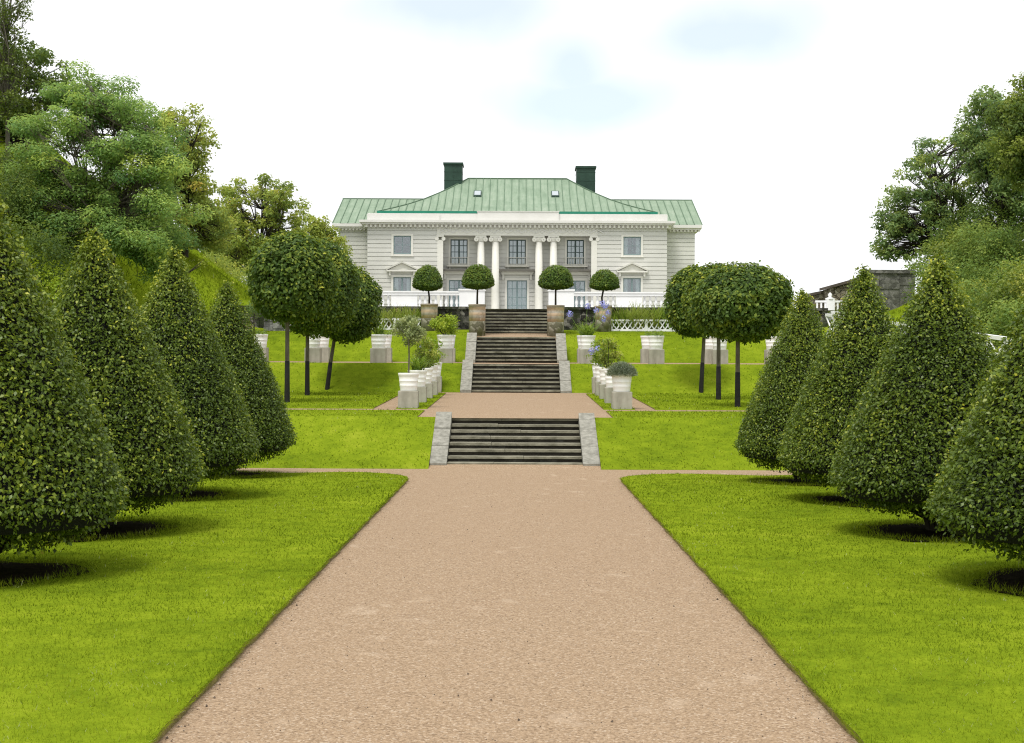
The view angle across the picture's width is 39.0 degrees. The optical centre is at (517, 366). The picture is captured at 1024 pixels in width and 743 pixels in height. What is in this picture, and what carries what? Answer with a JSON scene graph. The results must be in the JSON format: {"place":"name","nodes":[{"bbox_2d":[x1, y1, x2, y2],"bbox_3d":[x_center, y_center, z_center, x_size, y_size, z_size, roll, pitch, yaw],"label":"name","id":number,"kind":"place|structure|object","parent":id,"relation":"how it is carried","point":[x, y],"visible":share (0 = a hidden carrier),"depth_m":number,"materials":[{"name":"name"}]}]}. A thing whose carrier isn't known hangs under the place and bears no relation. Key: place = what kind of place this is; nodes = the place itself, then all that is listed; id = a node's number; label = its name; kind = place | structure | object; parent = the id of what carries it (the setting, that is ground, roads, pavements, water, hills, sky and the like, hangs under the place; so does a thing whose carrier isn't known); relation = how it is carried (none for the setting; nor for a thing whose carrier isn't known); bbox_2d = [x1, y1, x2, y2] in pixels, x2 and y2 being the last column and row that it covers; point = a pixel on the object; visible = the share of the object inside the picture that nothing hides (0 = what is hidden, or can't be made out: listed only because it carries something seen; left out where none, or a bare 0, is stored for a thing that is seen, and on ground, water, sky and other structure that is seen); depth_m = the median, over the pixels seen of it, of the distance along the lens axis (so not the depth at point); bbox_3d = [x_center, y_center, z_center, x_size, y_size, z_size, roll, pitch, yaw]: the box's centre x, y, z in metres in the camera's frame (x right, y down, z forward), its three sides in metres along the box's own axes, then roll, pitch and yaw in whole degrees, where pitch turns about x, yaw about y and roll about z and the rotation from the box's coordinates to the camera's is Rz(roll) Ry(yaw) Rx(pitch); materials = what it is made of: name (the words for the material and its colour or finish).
{"place":"outdoors","nodes":[
{"label":"outdoors","id":0,"kind":"place"},
{"bbox_2d":[0,134,251,317],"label":"hillside","id":1,"kind":"structure","parent":0,"point":[141,294],"depth_m":56.09,"materials":[{"name":"green plant"}]},
{"bbox_2d":[0,0,34,169],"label":"birch tree","id":2,"kind":"object","parent":1,"relation":"on","point":[6,68],"visible":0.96,"depth_m":54.86,"materials":[{"name":"green plant"}]},
{"bbox_2d":[0,159,53,229],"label":"hillside shrub","id":3,"kind":"object","parent":1,"relation":"on","point":[16,206],"visible":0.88,"depth_m":49.76,"materials":[{"name":"green plant"}]},
{"bbox_2d":[0,141,70,209],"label":"hillside shrub","id":4,"kind":"object","parent":1,"relation":"on","point":[9,156],"visible":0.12,"depth_m":53.05,"materials":[{"name":"green plant"}]},
{"bbox_2d":[0,37,78,161],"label":"broadleaf tree","id":5,"kind":"object","parent":1,"relation":"on","point":[36,78],"visible":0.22,"depth_m":59.52,"materials":[{"name":"green plant"}]},
{"bbox_2d":[2,212,82,286],"bbox_3d":[-16.123,-3.600,47.151,3.721,2.871,4.244,0,0,45],"label":"hillside shrub","id":6,"kind":"object","parent":1,"relation":"on","point":[46,245],"visible":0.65,"depth_m":46.89,"materials":[{"name":"green plant"}]},
{"bbox_2d":[22,269,67,308],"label":"hillside shrub","id":7,"kind":"object","parent":1,"relation":"on","point":[54,286],"visible":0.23,"depth_m":46.07,"materials":[{"name":"green plant"}]},
{"bbox_2d":[2,173,95,240],"bbox_3d":[-17.152,-5.732,53.127,3.767,2.909,3.852,0,0,0],"label":"hillside shrub","id":8,"kind":"object","parent":1,"relation":"on","point":[65,201],"visible":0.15,"depth_m":52.24,"materials":[{"name":"green plant"}]},
{"bbox_2d":[0,59,214,283],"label":"ash tree","id":9,"kind":"object","parent":1,"relation":"on","point":[148,244],"visible":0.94,"depth_m":50.89,"materials":[{"name":"green plant"}]},
{"bbox_2d":[144,102,238,257],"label":"yellowing tree","id":10,"kind":"object","parent":1,"relation":"on","point":[194,186],"visible":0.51,"depth_m":61.50,"materials":[{"name":"green plant"}]},
{"bbox_2d":[202,250,248,285],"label":"hillside shrub","id":11,"kind":"object","parent":1,"relation":"on","point":[218,260],"visible":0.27,"depth_m":75.65,"materials":[{"name":"green plant"}]},
{"bbox_2d":[204,173,311,275],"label":"spreading tree","id":12,"kind":"object","parent":1,"relation":"on","point":[271,220],"visible":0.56,"depth_m":83.24,"materials":[{"name":"green plant"}]},
{"bbox_2d":[291,212,353,255],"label":"round tree","id":13,"kind":"object","parent":1,"relation":"on","point":[316,227],"visible":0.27,"depth_m":91.20,"materials":[{"name":"green plant"}]},
{"bbox_2d":[158,323,857,742],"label":"gravel path","id":14,"kind":"structure","parent":0,"point":[588,659],"depth_m":11.89,"materials":[{"name":"beige gravel"}]},
{"bbox_2d":[370,348,386,362],"bbox_3d":[-4.814,-0.313,50.100,0.520,0.640,0.520,0,0,0],"label":"stone pedestal","id":15,"kind":"object","parent":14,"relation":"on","point":[378,355],"visible":0.82,"depth_m":49.84,"materials":[{"name":"grey stone"}]},
{"bbox_2d":[371,323,388,347],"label":"potted plant","id":16,"kind":"object","parent":15,"relation":"on","point":[378,339],"visible":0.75,"depth_m":49.91,"materials":[{"name":"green plant"}]},
{"bbox_2d":[417,387,426,401],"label":"stone pedestal","id":17,"kind":"object","parent":14,"relation":"on","point":[422,394],"visible":0.39,"depth_m":40.34,"materials":[{"name":"grey stone"}]},
{"bbox_2d":[398,353,429,386],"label":"potted plant","id":18,"kind":"object","parent":17,"relation":"on","point":[416,366],"visible":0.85,"depth_m":40.45,"materials":[{"name":"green plant"}]},
{"bbox_2d":[439,348,452,362],"bbox_3d":[-2.514,-0.303,50.100,0.520,0.640,0.520,0,0,0],"label":"stone pedestal","id":19,"kind":"object","parent":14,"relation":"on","point":[449,357],"visible":0.61,"depth_m":49.84,"materials":[{"name":"grey stone"}]},
{"bbox_2d":[428,314,459,347],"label":"potted plant","id":20,"kind":"object","parent":19,"relation":"on","point":[447,327],"visible":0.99,"depth_m":49.94,"materials":[{"name":"green plant"}]},
{"bbox_2d":[430,412,599,465],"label":"stone stairs","id":21,"kind":"structure","parent":14,"relation":"on","point":[539,441],"depth_m":32.26,"materials":[{"name":"stone"}]},
{"bbox_2d":[460,360,571,392],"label":"stone stairs","id":22,"kind":"structure","parent":14,"relation":"on","point":[493,378],"depth_m":48.46,"materials":[{"name":"stone"}]},
{"bbox_2d":[465,333,566,365],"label":"stone stairs","id":23,"kind":"structure","parent":14,"relation":"on","point":[516,349],"depth_m":52.69,"materials":[{"name":"stone"}]},
{"bbox_2d":[485,309,546,334],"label":"stone stairs","id":24,"kind":"structure","parent":14,"relation":"on","point":[516,321],"depth_m":57.40,"materials":[{"name":"grey stone"}]},
{"bbox_2d":[580,349,594,363],"bbox_3d":[2.426,-0.282,50.100,0.520,0.640,0.520,0,0,0],"label":"stone pedestal","id":25,"kind":"object","parent":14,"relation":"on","point":[583,354],"visible":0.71,"depth_m":49.84,"materials":[{"name":"grey stone"}]},
{"bbox_2d":[567,303,608,348],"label":"potted plant","id":26,"kind":"object","parent":25,"relation":"on","point":[587,337],"visible":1,"depth_m":49.94,"materials":[{"name":"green plant"}]},
{"bbox_2d":[0,160,1023,742],"bbox_3d":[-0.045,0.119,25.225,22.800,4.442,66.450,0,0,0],"label":"lawn","id":27,"kind":"structure","parent":0,"point":[664,379],"depth_m":15.24,"materials":[{"name":"green plant"}]},
{"bbox_2d":[0,561,90,585],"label":"soil","id":28,"kind":"structure","parent":27,"relation":"on","point":[13,572],"depth_m":14.96,"materials":[{"name":"brown soil"}]},
{"bbox_2d":[0,183,134,560],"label":"conical hornbeam","id":29,"kind":"object","parent":28,"relation":"on","point":[57,478],"visible":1,"depth_m":14.42,"materials":[{"name":"green plant"}]},
{"bbox_2d":[41,521,176,541],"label":"soil","id":30,"kind":"structure","parent":27,"relation":"on","point":[123,528],"depth_m":18.62,"materials":[{"name":"brown soil"}]},
{"bbox_2d":[48,226,208,529],"bbox_3d":[-5.447,0.203,18.701,2.873,4.029,2.881,0,0,3],"label":"conical hornbeam","id":31,"kind":"object","parent":30,"relation":"on","point":[106,335],"visible":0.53,"depth_m":18.23,"materials":[{"name":"green plant"}]},
{"bbox_2d":[154,490,234,500],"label":"soil","id":32,"kind":"structure","parent":27,"relation":"on","point":[198,493],"depth_m":23.71,"materials":[{"name":"brown soil"}]},
{"bbox_2d":[139,245,260,493],"bbox_3d":[-5.638,0.109,23.689,2.886,4.217,2.877,0,0,-12],"label":"conical hornbeam","id":33,"kind":"object","parent":32,"relation":"on","point":[202,381],"visible":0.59,"depth_m":23.24,"materials":[{"name":"green plant"}]},
{"bbox_2d":[203,472,264,477],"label":"soil","id":34,"kind":"structure","parent":27,"relation":"on","point":[248,473],"depth_m":28.30,"materials":[{"name":"brown soil"}]},
{"bbox_2d":[207,279,297,473],"bbox_3d":[-5.696,0.244,28.298,2.774,3.950,2.769,0,0,-28],"label":"conical hornbeam","id":35,"kind":"object","parent":34,"relation":"on","point":[255,379],"visible":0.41,"depth_m":27.91,"materials":[{"name":"green plant"}]},
{"bbox_2d":[244,227,341,401],"bbox_3d":[-6.203,-1.403,40.017,2.682,4.882,2.607,0,0,0],"label":"ball tree","id":36,"kind":"object","parent":27,"relation":"on","point":[291,275],"visible":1,"depth_m":39.31,"materials":[{"name":"green plant"}]},
{"bbox_2d":[278,232,361,394],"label":"ball tree","id":37,"kind":"object","parent":27,"relation":"on","point":[339,315],"visible":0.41,"depth_m":44.17,"materials":[{"name":"green plant"}]},
{"bbox_2d":[318,266,383,389],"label":"ball tree","id":38,"kind":"object","parent":27,"relation":"on","point":[364,321],"visible":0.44,"depth_m":47.10,"materials":[{"name":"green plant"}]},
{"bbox_2d":[238,306,468,329],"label":"retaining wall","id":39,"kind":"structure","parent":27,"relation":"on","point":[461,313],"depth_m":58.08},
{"bbox_2d":[398,391,418,407],"bbox_3d":[-2.829,0.919,37.600,0.510,0.580,0.510,0,0,0],"label":"stone pedestal","id":40,"kind":"object","parent":27,"relation":"on","point":[408,399],"visible":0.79,"depth_m":37.34,"materials":[{"name":"grey stone"}]},
{"bbox_2d":[389,314,426,390],"bbox_3d":[-2.836,-0.379,37.632,0.960,2.011,0.843,0,0,25],"label":"potted plant","id":41,"kind":"object","parent":40,"relation":"on","point":[415,333],"visible":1,"depth_m":37.47,"materials":[{"name":"green plant"}]},
{"bbox_2d":[421,318,435,330],"bbox_3d":[-3.488,-1.655,57.200,0.654,0.508,0.654,0,0,0],"label":"tub pedestal","id":42,"kind":"object","parent":27,"relation":"on","point":[425,322],"visible":0.63,"depth_m":56.90,"materials":[{"name":"stone"}]},
{"bbox_2d":[411,264,443,317],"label":"potted topiary","id":43,"kind":"object","parent":42,"relation":"on","point":[428,278],"visible":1,"depth_m":56.89,"materials":[{"name":"green plant"}]},
{"bbox_2d":[425,383,432,397],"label":"stone pedestal","id":44,"kind":"object","parent":27,"relation":"on","point":[429,386],"visible":0.29,"depth_m":42.95,"materials":[{"name":"grey stone"}]},
{"bbox_2d":[412,336,440,382],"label":"potted plant","id":45,"kind":"object","parent":44,"relation":"on","point":[431,354],"visible":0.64,"depth_m":43.10,"materials":[{"name":"green plant"}]},
{"bbox_2d":[431,381,437,394],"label":"stone pedestal","id":46,"kind":"object","parent":27,"relation":"on","point":[435,387],"visible":0.29,"depth_m":45.24,"materials":[{"name":"grey stone"}]},
{"bbox_2d":[417,338,447,380],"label":"potted plant","id":47,"kind":"object","parent":46,"relation":"on","point":[434,373],"visible":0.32,"depth_m":45.37,"materials":[{"name":"green plant"}]},
{"bbox_2d":[469,321,484,335],"bbox_3d":[-1.550,-1.403,55.700,0.637,0.673,0.637,0,0,0],"label":"tub pedestal","id":48,"kind":"object","parent":27,"relation":"on","point":[478,327],"visible":0.79,"depth_m":55.43,"materials":[{"name":"stone"}]},
{"bbox_2d":[461,263,494,320],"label":"potted topiary","id":49,"kind":"object","parent":48,"relation":"on","point":[477,277],"visible":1,"depth_m":55.40,"materials":[{"name":"green plant"}]},
{"bbox_2d":[547,322,563,336],"bbox_3d":[1.467,-1.374,55.700,0.649,0.673,0.649,0,0,0],"label":"tub pedestal","id":50,"kind":"object","parent":27,"relation":"on","point":[553,328],"visible":0.79,"depth_m":55.42,"materials":[{"name":"stone"}]},
{"bbox_2d":[537,265,573,321],"bbox_3d":[1.479,-2.824,55.701,1.420,2.223,1.435,0,0,0],"label":"potted topiary","id":51,"kind":"object","parent":50,"relation":"on","point":[553,277],"visible":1,"depth_m":55.38,"materials":[{"name":"green plant"}]},
{"bbox_2d":[595,382,600,394],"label":"stone pedestal","id":52,"kind":"object","parent":27,"relation":"on","point":[597,388],"visible":0.29,"depth_m":45.34,"materials":[{"name":"grey stone"}]},
{"bbox_2d":[586,337,617,381],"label":"potted plant","id":53,"kind":"object","parent":52,"relation":"on","point":[595,359],"visible":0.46,"depth_m":45.52,"materials":[{"name":"green plant"}]},
{"bbox_2d":[599,384,605,398],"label":"stone pedestal","id":54,"kind":"object","parent":27,"relation":"on","point":[601,390],"visible":0.29,"depth_m":43.05,"materials":[{"name":"grey stone"}]},
{"bbox_2d":[595,337,624,383],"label":"potted plant","id":55,"kind":"object","parent":54,"relation":"on","point":[603,356],"visible":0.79,"depth_m":43.22,"materials":[{"name":"green plant"}]},
{"bbox_2d":[595,320,610,331],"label":"tub pedestal","id":56,"kind":"object","parent":27,"relation":"on","point":[604,326],"visible":0.74,"depth_m":56.92,"materials":[{"name":"stone"}]},
{"bbox_2d":[589,268,619,319],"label":"potted topiary","id":57,"kind":"object","parent":56,"relation":"on","point":[602,280],"visible":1,"depth_m":56.89,"materials":[{"name":"green plant"}]},
{"bbox_2d":[611,391,631,408],"bbox_3d":[2.711,0.943,37.600,0.510,0.580,0.510,0,0,0],"label":"stone pedestal","id":58,"kind":"object","parent":27,"relation":"on","point":[622,400],"visible":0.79,"depth_m":37.34,"materials":[{"name":"grey stone"}]},
{"bbox_2d":[606,361,637,391],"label":"potted plant","id":59,"kind":"object","parent":58,"relation":"on","point":[622,373],"visible":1,"depth_m":37.39,"materials":[{"name":"grey plant"}]},
{"bbox_2d":[611,301,655,328],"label":"tall perennial","id":60,"kind":"object","parent":27,"relation":"on","point":[631,316],"visible":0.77,"depth_m":57.27,"materials":[{"name":"green plant"}]},
{"bbox_2d":[611,319,673,330],"bbox_3d":[6.487,-1.575,57.250,5.650,0.600,0.100,0,0,0],"label":"lattice fence","id":61,"kind":"object","parent":27,"relation":"on","point":[645,328],"visible":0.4,"depth_m":57.22,"materials":[{"name":"white paint"}]},
{"bbox_2d":[662,262,705,392],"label":"ball tree","id":62,"kind":"object","parent":27,"relation":"on","point":[680,324],"visible":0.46,"depth_m":47.17,"materials":[{"name":"green plant"}]},
{"bbox_2d":[564,307,827,329],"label":"retaining wall","id":63,"kind":"structure","parent":27,"relation":"on","point":[579,314],"depth_m":58.07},
{"bbox_2d":[680,261,724,399],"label":"ball tree","id":64,"kind":"object","parent":27,"relation":"on","point":[695,276],"visible":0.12,"depth_m":42.93,"materials":[{"name":"green plant"}]},
{"bbox_2d":[685,260,797,406],"bbox_3d":[5.962,-0.846,38.531,3.008,3.945,2.948,0,0,0],"label":"ball tree","id":65,"kind":"object","parent":27,"relation":"on","point":[744,304],"visible":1,"depth_m":37.68,"materials":[{"name":"green plant"}]},
{"bbox_2d":[764,479,823,485],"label":"soil","id":66,"kind":"structure","parent":27,"relation":"on","point":[791,481],"depth_m":27.20,"materials":[{"name":"brown soil"}]},
{"bbox_2d":[732,288,828,481],"bbox_3d":[5.370,0.390,27.290,2.565,3.781,2.559,0,0,0],"label":"conical hornbeam","id":67,"kind":"object","parent":66,"relation":"on","point":[778,386],"visible":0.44,"depth_m":26.88,"materials":[{"name":"green plant"}]},
{"bbox_2d":[809,495,890,506],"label":"soil","id":68,"kind":"structure","parent":27,"relation":"on","point":[834,498],"depth_m":23.31,"materials":[{"name":"brown soil"}]},
{"bbox_2d":[776,264,901,500],"bbox_3d":[5.578,0.305,23.298,2.774,3.950,2.769,0,0,16],"label":"conical hornbeam","id":69,"kind":"object","parent":68,"relation":"on","point":[839,376],"visible":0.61,"depth_m":22.85,"materials":[{"name":"green plant"}]},
{"bbox_2d":[864,523,967,540],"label":"soil","id":70,"kind":"structure","parent":27,"relation":"on","point":[912,529],"depth_m":18.58,"materials":[{"name":"brown soil"}]},
{"bbox_2d":[824,253,998,531],"bbox_3d":[5.457,0.378,18.709,2.886,3.707,2.877,0,0,31],"label":"conical hornbeam","id":71,"kind":"object","parent":70,"relation":"on","point":[901,433],"visible":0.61,"depth_m":18.15,"materials":[{"name":"green plant"}]},
{"bbox_2d":[923,296,1023,564],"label":"conical hornbeam","id":72,"kind":"object","parent":27,"relation":"on","point":[982,490],"visible":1,"depth_m":14.14,"materials":[{"name":"green plant"}]},
{"bbox_2d":[971,568,1023,595],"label":"soil","id":73,"kind":"structure","parent":27,"relation":"on","point":[1014,578],"depth_m":14.69,"materials":[{"name":"brown soil"}]},
{"bbox_2d":[0,0,1023,307],"label":"sky","id":74,"kind":"structure","parent":0,"point":[784,124],"materials":[{"name":"white"}]},
{"bbox_2d":[817,256,1020,351],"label":"hillside","id":75,"kind":"structure","parent":0,"point":[899,313],"depth_m":60.88,"materials":[{"name":"green plant"}]},
{"bbox_2d":[815,293,846,320],"bbox_3d":[13.023,-2.337,60.000,1.337,1.461,0.380,0,0,0],"label":"picket railing","id":76,"kind":"object","parent":75,"relation":"on","point":[829,302],"visible":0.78,"depth_m":59.84,"materials":[{"name":"white paint"}]},
{"bbox_2d":[819,279,858,313],"bbox_3d":[14.826,-2.828,65.475,1.845,2.584,2.250,0,0,0],"label":"stone hut","id":77,"kind":"object","parent":75,"relation":"on","point":[837,290],"visible":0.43,"depth_m":64.50,"materials":[{"name":"grey stone"}]},
{"bbox_2d":[866,270,915,309],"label":"stone wall","id":78,"kind":"structure","parent":75,"relation":"on","point":[893,284],"depth_m":62.03,"materials":[{"name":"grey stone"}]},
{"bbox_2d":[869,124,986,262],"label":"oak tree","id":79,"kind":"object","parent":75,"relation":"on","point":[901,224],"visible":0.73,"depth_m":65.50,"materials":[{"name":"green plant"}]},
{"bbox_2d":[901,258,969,303],"bbox_3d":[17.192,-3.082,57.738,3.127,2.647,3.621,0,0,0],"label":"hillside shrub","id":80,"kind":"object","parent":75,"relation":"on","point":[922,269],"visible":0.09,"depth_m":58.22,"materials":[{"name":"green plant"}]},
{"bbox_2d":[901,219,974,284],"bbox_3d":[18.778,-4.641,62.954,3.912,3.730,4.141,0,0,-17],"label":"hillside shrub","id":81,"kind":"object","parent":75,"relation":"on","point":[932,237],"visible":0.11,"depth_m":62.88,"materials":[{"name":"green plant"}]},
{"bbox_2d":[917,223,1003,276],"bbox_3d":[18.774,-4.339,60.013,3.949,3.234,4.110,0,0,-39],"label":"hillside shrub","id":82,"kind":"object","parent":75,"relation":"on","point":[941,245],"visible":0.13,"depth_m":59.89,"materials":[{"name":"green plant"}]},
{"bbox_2d":[925,203,1011,265],"bbox_3d":[19.775,-5.257,63.003,4.615,3.682,4.220,0,0,0],"label":"hillside shrub","id":83,"kind":"object","parent":75,"relation":"on","point":[951,218],"visible":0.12,"depth_m":63.10,"materials":[{"name":"green plant"}]},
{"bbox_2d":[941,218,1023,274],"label":"hillside shrub","id":84,"kind":"object","parent":75,"relation":"on","point":[971,242],"visible":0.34,"depth_m":57.65,"materials":[{"name":"green plant"}]},
{"bbox_2d":[949,193,1023,247],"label":"hillside shrub","id":85,"kind":"object","parent":75,"relation":"on","point":[1015,220],"visible":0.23,"depth_m":61.39,"materials":[{"name":"green plant"}]},
{"bbox_2d":[950,85,1023,239],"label":"oak tree","id":86,"kind":"object","parent":75,"relation":"on","point":[975,140],"visible":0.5,"depth_m":61.81,"materials":[{"name":"green plant"}]},
{"bbox_2d":[951,241,1023,290],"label":"hillside shrub","id":87,"kind":"object","parent":75,"relation":"on","point":[985,269],"visible":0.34,"depth_m":54.74,"materials":[{"name":"green plant"}]},
{"bbox_2d":[953,257,1023,332],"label":"hillside shrub","id":88,"kind":"object","parent":75,"relation":"on","point":[980,289],"visible":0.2,"depth_m":49.90,"materials":[{"name":"green plant"}]},
{"bbox_2d":[963,221,1023,274],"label":"hillside shrub","id":89,"kind":"object","parent":75,"relation":"on","point":[991,238],"visible":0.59,"depth_m":55.51,"materials":[{"name":"green plant"}]},
{"bbox_2d":[970,293,1023,352],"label":"hillside shrub","id":90,"kind":"object","parent":75,"relation":"on","point":[1005,312],"visible":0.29,"depth_m":45.97,"materials":[{"name":"green plant"}]},
{"bbox_2d":[972,252,1023,340],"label":"hillside shrub","id":91,"kind":"object","parent":75,"relation":"on","point":[1018,281],"visible":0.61,"depth_m":48.15,"materials":[{"name":"green plant"}]},
{"bbox_2d":[979,71,1023,192],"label":"broadleaf tree","id":92,"kind":"object","parent":75,"relation":"on","point":[1009,156],"visible":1,"depth_m":54.75,"materials":[{"name":"green plant"}]},
{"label":"terrace","id":93,"kind":"structure","parent":0,"visible":0},
{"bbox_2d":[378,289,485,306],"bbox_3d":[-6.158,-2.812,61.200,9.650,0.970,0.420,0,0,0],"label":"balustrade","id":94,"kind":"object","parent":93,"relation":"on","point":[410,298],"visible":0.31,"depth_m":61.05,"materials":[{"name":"white paint"}]},
{"bbox_2d":[332,162,702,308],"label":"mansion","id":95,"kind":"structure","parent":93,"relation":"on","point":[516,236],"depth_m":95.92,"materials":[{"name":"beige paint"}]},
{"bbox_2d":[390,275,412,303],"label":"window","id":96,"kind":"structure","parent":95,"relation":"in","point":[394,278],"depth_m":95.05,"materials":[{"name":"white glass"}]},
{"bbox_2d":[449,237,468,264],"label":"window","id":97,"kind":"structure","parent":95,"relation":"in","point":[458,247],"depth_m":96.01,"materials":[{"name":"white glass"}]},
{"bbox_2d":[505,278,528,308],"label":"door","id":98,"kind":"structure","parent":95,"relation":"in","point":[516,289],"depth_m":96.01,"materials":[{"name":"white glass"}]},
{"bbox_2d":[507,238,527,265],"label":"window","id":99,"kind":"structure","parent":95,"relation":"in","point":[516,247],"depth_m":96.01,"materials":[{"name":"white glass"}]},
{"bbox_2d":[565,238,585,265],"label":"window","id":100,"kind":"structure","parent":95,"relation":"in","point":[574,247],"depth_m":96.01,"materials":[{"name":"clear glass"}]},
{"bbox_2d":[620,234,643,256],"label":"window","id":101,"kind":"structure","parent":95,"relation":"in","point":[624,238],"depth_m":95.05,"materials":[{"name":"clear glass"}]},
{"bbox_2d":[621,276,642,304],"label":"window","id":102,"kind":"structure","parent":95,"relation":"in","point":[639,279],"depth_m":95.05,"materials":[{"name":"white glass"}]},
{"bbox_2d":[547,289,667,306],"bbox_3d":[6.092,-2.758,61.200,9.650,0.970,0.420,0,0,0],"label":"balustrade","id":103,"kind":"object","parent":93,"relation":"on","point":[565,297],"visible":0.41,"depth_m":61.05,"materials":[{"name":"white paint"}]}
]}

